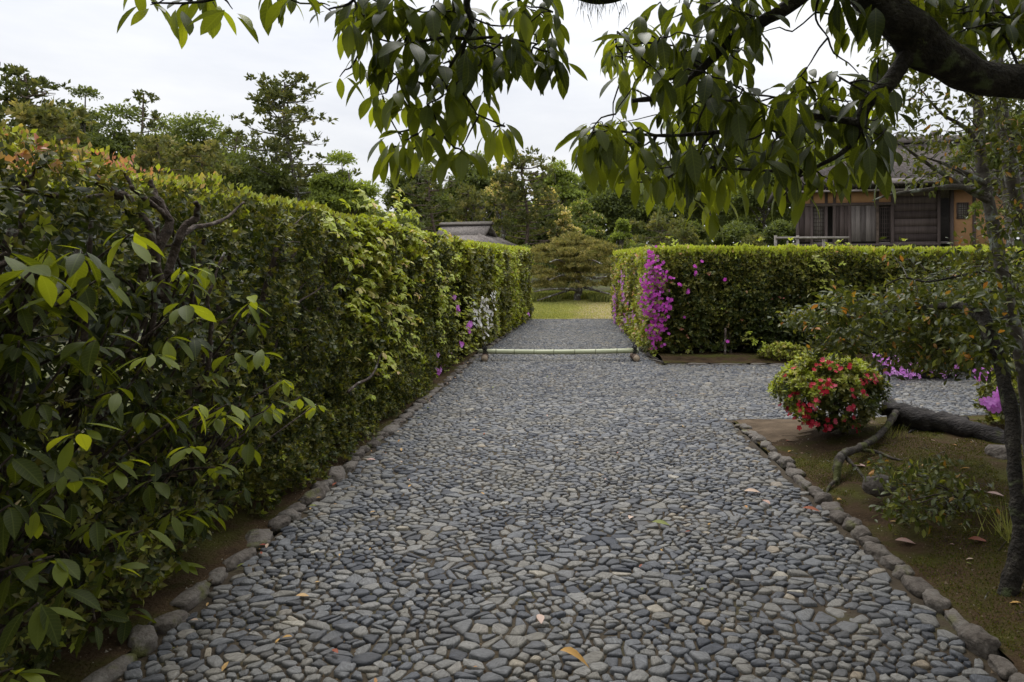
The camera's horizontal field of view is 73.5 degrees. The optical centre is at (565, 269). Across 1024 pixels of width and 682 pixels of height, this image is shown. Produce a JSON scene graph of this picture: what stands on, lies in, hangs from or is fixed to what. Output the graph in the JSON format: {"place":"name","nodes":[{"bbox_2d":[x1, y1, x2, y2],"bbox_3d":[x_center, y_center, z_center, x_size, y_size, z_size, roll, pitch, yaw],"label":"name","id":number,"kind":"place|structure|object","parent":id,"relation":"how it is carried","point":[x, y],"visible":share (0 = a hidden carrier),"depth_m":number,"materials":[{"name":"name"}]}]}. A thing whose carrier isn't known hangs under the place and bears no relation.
{"place":"outdoors","nodes":[
{"label":"outdoors","id":0,"kind":"place"},
{"bbox_2d":[0,338,495,681],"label":"soil bed","id":1,"kind":"object","parent":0,"point":[66,666],"visible":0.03,"depth_m":3.63,"materials":[{"name":"soil"}]},
{"bbox_2d":[0,193,328,681],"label":"broadleaf shrub","id":2,"kind":"object","parent":1,"relation":"on","point":[47,290],"visible":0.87,"depth_m":2.73,"materials":[{"name":"green plant"}]},
{"bbox_2d":[0,123,468,681],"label":"clipped hedge","id":3,"kind":"object","parent":1,"relation":"on","point":[380,287],"visible":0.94,"depth_m":4.19,"materials":[{"name":"green plant"}]},
{"bbox_2d":[435,284,529,374],"bbox_3d":[-1.552,1.043,14.329,0.565,1.619,8.969,0,0,4],"label":"azalea","id":4,"kind":"object","parent":1,"relation":"on","point":[469,324],"visible":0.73,"depth_m":11.17,"materials":[{"name":"purple plant"}]},
{"bbox_2d":[469,281,500,346],"bbox_3d":[-1.610,0.905,13.587,0.274,1.354,2.994,0,0,4],"label":"azalea","id":5,"kind":"object","parent":1,"relation":"on","point":[486,314],"visible":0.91,"depth_m":13.39,"materials":[{"name":"white plant"}]},
{"bbox_2d":[393,212,425,230],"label":"broadleaf tree","id":6,"kind":"object","parent":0,"point":[413,221],"visible":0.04,"depth_m":33.68,"materials":[{"name":"green plant"}]},
{"bbox_2d":[483,164,523,238],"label":"broadleaf tree","id":7,"kind":"object","parent":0,"point":[493,189],"visible":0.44,"depth_m":51.62,"materials":[{"name":"green plant"}]},
{"bbox_2d":[2,265,1013,663],"bbox_3d":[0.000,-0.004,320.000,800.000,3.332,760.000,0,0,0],"label":"ground","id":8,"kind":"structure","parent":0,"point":[532,279],"depth_m":14.90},
{"bbox_2d":[0,98,105,243],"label":"pine tree","id":9,"kind":"object","parent":8,"relation":"on","point":[44,118],"visible":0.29,"depth_m":27.43,"materials":[{"name":"green plant"}]},
{"bbox_2d":[0,62,122,238],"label":"pine tree","id":10,"kind":"object","parent":8,"relation":"on","point":[26,83],"visible":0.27,"depth_m":41.11,"materials":[{"name":"green plant"}]},
{"bbox_2d":[22,99,124,253],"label":"broadleaf tree","id":11,"kind":"object","parent":8,"relation":"on","point":[76,249],"visible":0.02,"depth_m":49.94,"materials":[{"name":"green plant"}]},
{"bbox_2d":[52,84,109,252],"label":"sparse tree","id":12,"kind":"object","parent":8,"relation":"on","point":[79,91],"visible":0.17,"depth_m":47.93,"materials":[{"name":"green plant"}]},
{"bbox_2d":[69,99,183,174],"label":"broadleaf tree","id":13,"kind":"object","parent":8,"relation":"on","point":[119,141],"visible":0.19,"depth_m":43.22,"materials":[{"name":"green plant"}]},
{"bbox_2d":[106,88,170,152],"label":"pine tree","id":14,"kind":"object","parent":8,"relation":"on","point":[155,115],"visible":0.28,"depth_m":45.77,"materials":[{"name":"green plant"}]},
{"bbox_2d":[111,132,191,239],"bbox_3d":[-16.472,-1.901,27.010,3.840,6.940,2.827,0,0,0],"label":"pine tree","id":15,"kind":"object","parent":8,"relation":"on","point":[151,150],"visible":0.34,"depth_m":26.66,"materials":[{"name":"green plant"}]},
{"bbox_2d":[143,112,221,267],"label":"broadleaf tree","id":16,"kind":"object","parent":8,"relation":"on","point":[172,120],"visible":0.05,"depth_m":53.07,"materials":[{"name":"green plant"}]},
{"bbox_2d":[159,110,250,182],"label":"broadleaf tree","id":17,"kind":"object","parent":8,"relation":"on","point":[201,134],"visible":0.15,"depth_m":49.20,"materials":[{"name":"green plant"}]},
{"bbox_2d":[172,138,242,249],"bbox_3d":[-14.590,-1.907,27.925,3.118,6.867,2.842,0,0,-13],"label":"pine tree","id":18,"kind":"object","parent":8,"relation":"on","point":[207,150],"visible":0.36,"depth_m":27.69,"materials":[{"name":"green plant"}]},
{"bbox_2d":[205,129,262,280],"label":"pine tree","id":19,"kind":"object","parent":8,"relation":"on","point":[246,140],"visible":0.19,"depth_m":45.48,"materials":[{"name":"green plant"}]},
{"bbox_2d":[193,144,304,283],"bbox_3d":[-18.843,-3.104,39.975,6.985,8.699,5.529,0,0,-35],"label":"broadleaf tree","id":20,"kind":"object","parent":8,"relation":"on","point":[258,182],"visible":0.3,"depth_m":39.27,"materials":[{"name":"green plant"}]},
{"bbox_2d":[232,151,312,270],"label":"broadleaf tree","id":21,"kind":"object","parent":8,"relation":"on","point":[306,190],"visible":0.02,"depth_m":42.15,"materials":[{"name":"green plant"}]},
{"bbox_2d":[81,359,474,681],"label":"stone kerb","id":22,"kind":"structure","parent":8,"relation":"on","point":[142,640],"depth_m":3.69,"materials":[{"name":"grey stone"}]},
{"bbox_2d":[224,69,361,257],"bbox_3d":[-16.273,-5.130,39.886,7.971,12.828,6.599,0,0,-34],"label":"pine tree","id":23,"kind":"object","parent":8,"relation":"on","point":[270,98],"visible":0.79,"depth_m":39.05,"materials":[{"name":"green plant"}]},
{"bbox_2d":[303,149,384,216],"bbox_3d":[-12.377,-2.701,38.279,4.734,8.101,4.110,0,0,0],"label":"broadleaf tree","id":24,"kind":"object","parent":8,"relation":"on","point":[330,189],"visible":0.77,"depth_m":37.37,"materials":[{"name":"green plant"}]},
{"bbox_2d":[378,159,452,228],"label":"broadleaf tree","id":25,"kind":"object","parent":8,"relation":"on","point":[387,195],"visible":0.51,"depth_m":53.88,"materials":[{"name":"green plant"}]},
{"bbox_2d":[384,166,469,232],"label":"pine tree","id":26,"kind":"object","parent":8,"relation":"on","point":[428,209],"visible":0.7,"depth_m":47.64,"materials":[{"name":"green plant"}]},
{"bbox_2d":[439,181,501,237],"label":"pine tree","id":27,"kind":"object","parent":8,"relation":"on","point":[463,203],"visible":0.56,"depth_m":43.44,"materials":[{"name":"green plant"}]},
{"bbox_2d":[443,150,498,230],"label":"broadleaf tree","id":28,"kind":"object","parent":8,"relation":"on","point":[472,177],"visible":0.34,"depth_m":56.58,"materials":[{"name":"green plant"}]},
{"bbox_2d":[436,221,515,245],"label":"thatched hut","id":29,"kind":"object","parent":8,"relation":"on","point":[482,231],"visible":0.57,"depth_m":41.45,"materials":[{"name":"grey wood"}]},
{"bbox_2d":[450,238,534,354],"bbox_3d":[-1.852,0.445,17.264,1.757,2.432,10.144,0,0,0],"label":"clipped hedge","id":30,"kind":"object","parent":8,"relation":"on","point":[505,268],"visible":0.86,"depth_m":15.21,"materials":[{"name":"green plant"}]},
{"bbox_2d":[2,139,1023,271],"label":"woods","id":31,"kind":"object","parent":8,"relation":"on","point":[582,184],"visible":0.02,"depth_m":64.97,"materials":[{"name":"green plant"}]},
{"bbox_2d":[479,146,568,245],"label":"pine tree","id":32,"kind":"object","parent":8,"relation":"on","point":[515,196],"visible":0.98,"depth_m":41.47,"materials":[{"name":"green plant"}]},
{"bbox_2d":[529,185,567,279],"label":"tree","id":33,"kind":"object","parent":8,"relation":"on","point":[554,192],"visible":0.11,"depth_m":47.72,"materials":[{"name":"green plant"}]},
{"bbox_2d":[506,206,591,279],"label":"broadleaf tree","id":34,"kind":"object","parent":8,"relation":"on","point":[581,225],"visible":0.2,"depth_m":44.98,"materials":[{"name":"green plant"}]},
{"bbox_2d":[528,159,586,208],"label":"broadleaf tree","id":35,"kind":"object","parent":8,"relation":"on","point":[562,178],"visible":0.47,"depth_m":57.35,"materials":[{"name":"green plant"}]},
{"bbox_2d":[547,210,581,272],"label":"tree","id":36,"kind":"object","parent":8,"relation":"on","point":[565,215],"visible":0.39,"depth_m":42.66,"materials":[{"name":"green plant"}]},
{"bbox_2d":[530,289,610,301],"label":"hedge","id":37,"kind":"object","parent":8,"relation":"on","point":[593,296],"depth_m":29.43,"materials":[{"name":"green plant"}]},
{"bbox_2d":[535,251,611,290],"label":"broadleaf tree","id":38,"kind":"object","parent":8,"relation":"on","point":[552,266],"visible":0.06,"depth_m":37.08,"materials":[{"name":"green plant"}]},
{"bbox_2d":[530,231,623,300],"bbox_3d":[0.412,-0.140,30.040,4.941,3.152,4.686,0,0,0],"label":"dome pine","id":39,"kind":"object","parent":8,"relation":"on","point":[570,245],"visible":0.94,"depth_m":29.02,"materials":[{"name":"green plant"}]},
{"bbox_2d":[566,196,608,276],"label":"broadleaf tree","id":40,"kind":"object","parent":8,"relation":"on","point":[585,215],"visible":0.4,"depth_m":49.45,"materials":[{"name":"green plant"}]},
{"bbox_2d":[608,217,636,249],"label":"broadleaf tree","id":41,"kind":"object","parent":8,"relation":"on","point":[621,227],"visible":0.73,"depth_m":39.91,"materials":[{"name":"green plant"}]},
{"bbox_2d":[611,270,635,329],"bbox_3d":[1.446,0.938,17.585,0.285,1.836,6.259,0,0,0],"label":"azalea","id":42,"kind":"object","parent":8,"relation":"on","point":[614,301],"visible":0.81,"depth_m":17.37,"materials":[{"name":"purple plant"}]},
{"bbox_2d":[580,183,678,248],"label":"broadleaf tree","id":43,"kind":"object","parent":8,"relation":"on","point":[608,203],"visible":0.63,"depth_m":56.06,"materials":[{"name":"green plant"}]},
{"bbox_2d":[629,243,647,248],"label":"round shrub","id":44,"kind":"object","parent":8,"relation":"on","point":[638,245],"visible":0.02,"depth_m":32.85,"materials":[{"name":"green plant"}]},
{"bbox_2d":[615,324,672,363],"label":"stone kerb","id":45,"kind":"structure","parent":8,"relation":"on","point":[650,355],"depth_m":12.44,"materials":[{"name":"grey stone"}]},
{"bbox_2d":[617,210,705,249],"bbox_3d":[5.073,-0.850,36.170,3.840,4.557,4.799,0,0,-34],"label":"layered pine","id":46,"kind":"object","parent":8,"relation":"on","point":[670,227],"visible":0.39,"depth_m":35.81,"materials":[{"name":"green plant"}]},
{"bbox_2d":[668,225,705,245],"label":"layered pine","id":47,"kind":"object","parent":8,"relation":"on","point":[690,235],"visible":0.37,"depth_m":32.75,"materials":[{"name":"green plant"}]},
{"bbox_2d":[665,219,715,245],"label":"round shrub","id":48,"kind":"object","parent":8,"relation":"on","point":[701,234],"visible":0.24,"depth_m":43.65,"materials":[{"name":"green plant"}]},
{"bbox_2d":[674,159,741,245],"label":"broadleaf tree","id":49,"kind":"object","parent":8,"relation":"on","point":[698,211],"visible":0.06,"depth_m":60.00,"materials":[{"name":"green plant"}]},
{"bbox_2d":[714,220,757,247],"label":"round shrub","id":50,"kind":"object","parent":8,"relation":"on","point":[736,230],"visible":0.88,"depth_m":43.63,"materials":[{"name":"green plant"}]},
{"bbox_2d":[740,233,767,246],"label":"clipped shrub","id":51,"kind":"object","parent":8,"relation":"on","point":[753,240],"visible":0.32,"depth_m":27.89,"materials":[{"name":"green plant"}]},
{"bbox_2d":[722,167,791,244],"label":"broadleaf tree","id":52,"kind":"object","parent":8,"relation":"on","point":[755,208],"visible":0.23,"depth_m":51.23,"materials":[{"name":"green plant"}]},
{"bbox_2d":[756,218,795,245],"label":"round shrub","id":53,"kind":"object","parent":8,"relation":"on","point":[781,228],"visible":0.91,"depth_m":45.49,"materials":[{"name":"green plant"}]},
{"bbox_2d":[645,324,976,366],"bbox_3d":[5.260,1.544,16.160,7.360,0.074,11.600,0,0,0],"label":"hedge bed","id":54,"kind":"object","parent":8,"relation":"on","point":[718,356],"visible":0.06,"depth_m":11.88,"materials":[{"name":"soil"}]},
{"bbox_2d":[636,244,728,356],"bbox_3d":[2.072,0.559,12.129,1.677,2.029,0.422,0,0,0],"label":"azalea","id":55,"kind":"object","parent":54,"relation":"on","point":[658,304],"visible":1,"depth_m":12.10,"materials":[{"name":"purple plant"}]},
{"bbox_2d":[757,341,804,360],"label":"shrub","id":56,"kind":"object","parent":54,"relation":"on","point":[788,350],"visible":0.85,"depth_m":11.62,"materials":[{"name":"green plant"}]},
{"bbox_2d":[608,236,1023,354],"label":"clipped hedge","id":57,"kind":"object","parent":54,"relation":"on","point":[771,280],"visible":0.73,"depth_m":12.35,"materials":[{"name":"green plant"}]},
{"bbox_2d":[774,235,848,247],"bbox_3d":[9.708,-0.625,26.977,2.935,1.450,0.164,0,0,0],"label":"pole rail","id":58,"kind":"object","parent":8,"relation":"on","point":[797,237],"visible":0.48,"depth_m":26.91,"materials":[{"name":"grey wood"}]},
{"bbox_2d":[800,145,845,173],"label":"broadleaf tree","id":59,"kind":"object","parent":8,"relation":"on","point":[835,151],"visible":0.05,"depth_m":60.02,"materials":[{"name":"green plant"}]},
{"bbox_2d":[735,423,1023,681],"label":"stone kerb","id":60,"kind":"structure","parent":8,"relation":"on","point":[980,641],"depth_m":3.55,"materials":[{"name":"grey stone"}]},
{"bbox_2d":[766,130,1023,246],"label":"garden house","id":61,"kind":"structure","parent":8,"relation":"on","point":[918,219],"depth_m":30.28,"materials":[{"name":"brown wood"}]},
{"bbox_2d":[956,202,968,218],"bbox_3d":[17.216,-2.552,29.617,0.476,0.714,0.055,0,0,11],"label":"window","id":62,"kind":"structure","parent":61,"relation":"in","point":[962,207],"depth_m":29.61,"materials":[{"name":"paper"}]},
{"bbox_2d":[891,264,1023,373],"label":"shrub","id":63,"kind":"object","parent":8,"relation":"on","point":[988,279],"visible":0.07,"depth_m":10.84,"materials":[{"name":"green plant"}]},
{"bbox_2d":[939,96,1023,246],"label":"broadleaf tree","id":64,"kind":"object","parent":8,"relation":"on","point":[997,161],"visible":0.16,"depth_m":25.92,"materials":[{"name":"green plant"}]},
{"bbox_2d":[981,244,1023,379],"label":"shrub","id":65,"kind":"object","parent":8,"relation":"on","point":[1018,301],"visible":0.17,"depth_m":8.97,"materials":[{"name":"green plant"}]},
{"bbox_2d":[0,0,1023,268],"label":"sky","id":66,"kind":"structure","parent":0,"point":[79,41],"materials":[{"name":"white"}]},
{"bbox_2d":[520,244,543,276],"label":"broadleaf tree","id":67,"kind":"object","parent":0,"point":[529,246],"visible":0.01,"depth_m":35.91,"materials":[{"name":"green plant"}]},
{"bbox_2d":[113,319,1018,681],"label":"cobbled path","id":68,"kind":"structure","parent":0,"point":[627,415],"depth_m":3.77,"materials":[{"name":"stone"}]},
{"bbox_2d":[470,319,527,358],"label":"stone kerb","id":69,"kind":"structure","parent":68,"relation":"on","point":[491,344],"depth_m":14.78,"materials":[{"name":"grey stone"}]},
{"bbox_2d":[1,404,1023,680],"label":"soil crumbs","id":70,"kind":"object","parent":68,"relation":"on","point":[677,530],"visible":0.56,"depth_m":3.96,"materials":[{"name":"brown soil"}]},
{"bbox_2d":[536,614,543,623],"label":"fallen leaf","id":71,"kind":"object","parent":68,"relation":"on","point":[540,617],"visible":1,"depth_m":3.06,"materials":[{"name":"plant"}]},
{"bbox_2d":[478,344,639,361],"bbox_3d":[-0.122,1.446,11.999,2.822,0.307,0.350,0,0,0],"label":"bamboo barrier","id":72,"kind":"object","parent":68,"relation":"on","point":[484,351],"visible":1,"depth_m":11.98,"materials":[{"name":"beige plant"}]},
{"bbox_2d":[561,647,588,666],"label":"fallen leaf","id":73,"kind":"object","parent":68,"relation":"on","point":[573,652],"visible":1,"depth_m":2.67,"materials":[{"name":"plant"}]},
{"bbox_2d":[171,372,1020,681],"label":"leaf litter","id":74,"kind":"object","parent":68,"relation":"on","point":[481,492],"visible":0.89,"depth_m":3.65,"materials":[{"name":"brown plant"}]},
{"bbox_2d":[652,519,668,524],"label":"fallen leaf","id":75,"kind":"object","parent":68,"relation":"on","point":[661,521],"visible":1,"depth_m":4.25,"materials":[{"name":"green plant"}]},
{"bbox_2d":[745,488,758,491],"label":"fallen leaf","id":76,"kind":"object","parent":68,"relation":"on","point":[751,489],"visible":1,"depth_m":4.86,"materials":[{"name":"beige plant"}]},
{"bbox_2d":[803,506,818,510],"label":"fallen leaf","id":77,"kind":"object","parent":68,"relation":"on","point":[811,507],"visible":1,"depth_m":4.50,"materials":[{"name":"orange plant"}]},
{"bbox_2d":[665,363,973,370],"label":"stone kerb","id":78,"kind":"structure","parent":68,"relation":"on","point":[759,364],"depth_m":11.45,"materials":[{"name":"grey stone"}]},
{"bbox_2d":[871,349,958,379],"bbox_3d":[5.188,1.345,10.243,1.532,0.576,1.048,0,0,0],"label":"azalea bush","id":79,"kind":"object","parent":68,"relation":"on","point":[909,375],"visible":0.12,"depth_m":9.86,"materials":[{"name":"purple plant"}]},
{"bbox_2d":[532,299,613,318],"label":"lawn","id":80,"kind":"structure","parent":0,"point":[561,313],"depth_m":24.61,"materials":[{"name":"green plant"}]},
{"bbox_2d":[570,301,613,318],"bbox_3d":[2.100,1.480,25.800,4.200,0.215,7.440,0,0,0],"label":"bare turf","id":81,"kind":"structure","parent":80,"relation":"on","point":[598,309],"depth_m":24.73,"materials":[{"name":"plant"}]},
{"bbox_2d":[585,229,600,290],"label":"broadleaf tree","id":82,"kind":"object","parent":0,"point":[590,232],"visible":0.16,"depth_m":35.92,"materials":[{"name":"green plant"}]},
{"bbox_2d":[786,220,795,240],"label":"round shrub","id":83,"kind":"object","parent":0,"point":[794,234],"visible":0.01,"depth_m":50.47,"materials":[{"name":"green plant"}]},
{"bbox_2d":[734,415,1023,673],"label":"moss bed","id":84,"kind":"object","parent":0,"point":[895,547],"visible":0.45,"depth_m":4.22,"materials":[{"name":"green plant"}]},
{"bbox_2d":[117,0,1023,241],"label":"evergreen tree","id":85,"kind":"object","parent":84,"relation":"on","point":[925,39],"visible":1,"depth_m":2.40,"materials":[{"name":"green plant"}]},
{"bbox_2d":[736,419,884,441],"bbox_3d":[2.490,1.520,6.750,1.400,0.144,1.000,0,0,0],"label":"earth patch","id":86,"kind":"object","parent":84,"relation":"on","point":[765,427],"visible":0.52,"depth_m":6.71,"materials":[{"name":"brown soil"}]},
{"bbox_2d":[766,348,891,434],"bbox_3d":[2.397,1.103,6.221,1.082,0.782,0.991,0,0,0],"label":"azalea bush","id":87,"kind":"object","parent":84,"relation":"on","point":[845,381],"visible":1,"depth_m":6.00,"materials":[{"name":"green plant"}]},
{"bbox_2d":[826,409,900,492],"bbox_3d":[2.540,1.440,5.426,0.448,0.413,1.794,0,0,43],"label":"tree root","id":88,"kind":"object","parent":84,"relation":"on","point":[841,456],"visible":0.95,"depth_m":5.36,"materials":[{"name":"brown plant"}]},
{"bbox_2d":[862,474,898,496],"bbox_3d":[2.116,1.448,4.594,0.227,0.135,0.171,0,0,-17],"label":"rock","id":89,"kind":"object","parent":84,"relation":"on","point":[869,485],"visible":0.65,"depth_m":4.54,"materials":[{"name":"grey stone"}]},
{"bbox_2d":[760,0,1023,454],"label":"slender tree","id":90,"kind":"object","parent":84,"relation":"on","point":[999,117],"visible":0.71,"depth_m":4.88,"materials":[{"name":"green plant"}]},
{"bbox_2d":[767,270,1023,596],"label":"pruned tree","id":91,"kind":"object","parent":84,"relation":"on","point":[940,322],"visible":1,"depth_m":4.26,"materials":[{"name":"green plant"}]},
{"bbox_2d":[782,424,1023,613],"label":"twig litter","id":92,"kind":"object","parent":84,"relation":"on","point":[920,466],"visible":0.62,"depth_m":5.29,"materials":[{"name":"brown plant"}]},
{"bbox_2d":[896,537,914,543],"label":"fallen leaf","id":93,"kind":"object","parent":84,"relation":"on","point":[904,539],"visible":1,"depth_m":3.95,"materials":[{"name":"beige plant"}]},
{"bbox_2d":[849,447,1009,537],"bbox_3d":[2.266,1.533,4.227,0.904,0.904,1.137,0,0,15],"label":"sapling","id":94,"kind":"object","parent":84,"relation":"on","point":[959,498],"visible":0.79,"depth_m":4.00,"materials":[{"name":"green plant"}]},
{"bbox_2d":[874,417,1011,542],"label":"grass wisps","id":95,"kind":"object","parent":84,"relation":"on","point":[1007,530],"depth_m":3.80,"materials":[{"name":"green plant"}]},
{"bbox_2d":[880,398,1021,444],"bbox_3d":[3.455,1.426,6.075,1.204,0.491,1.328,0,0,0],"label":"old log","id":96,"kind":"object","parent":84,"relation":"on","point":[919,418],"visible":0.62,"depth_m":5.93,"materials":[{"name":"brown wood"}]},
{"bbox_2d":[968,536,985,541],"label":"fallen leaf","id":97,"kind":"object","parent":84,"relation":"on","point":[977,538],"visible":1,"depth_m":3.85,"materials":[{"name":"brown plant"}]},
{"bbox_2d":[972,348,1020,424],"bbox_3d":[4.206,1.073,6.200,1.523,0.894,1.126,0,0,0],"label":"azalea bush","id":98,"kind":"object","parent":84,"relation":"on","point":[989,400],"visible":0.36,"depth_m":6.07,"materials":[{"name":"purple plant"}]},
{"bbox_2d":[984,444,1022,459],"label":"rock","id":99,"kind":"object","parent":84,"relation":"on","point":[996,451],"visible":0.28,"depth_m":5.16,"materials":[{"name":"grey stone"}]},
{"bbox_2d":[913,369,957,378],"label":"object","id":100,"kind":"object","parent":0,"point":[923,375],"visible":0.31,"depth_m":10.02,"materials":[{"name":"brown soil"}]}
]}

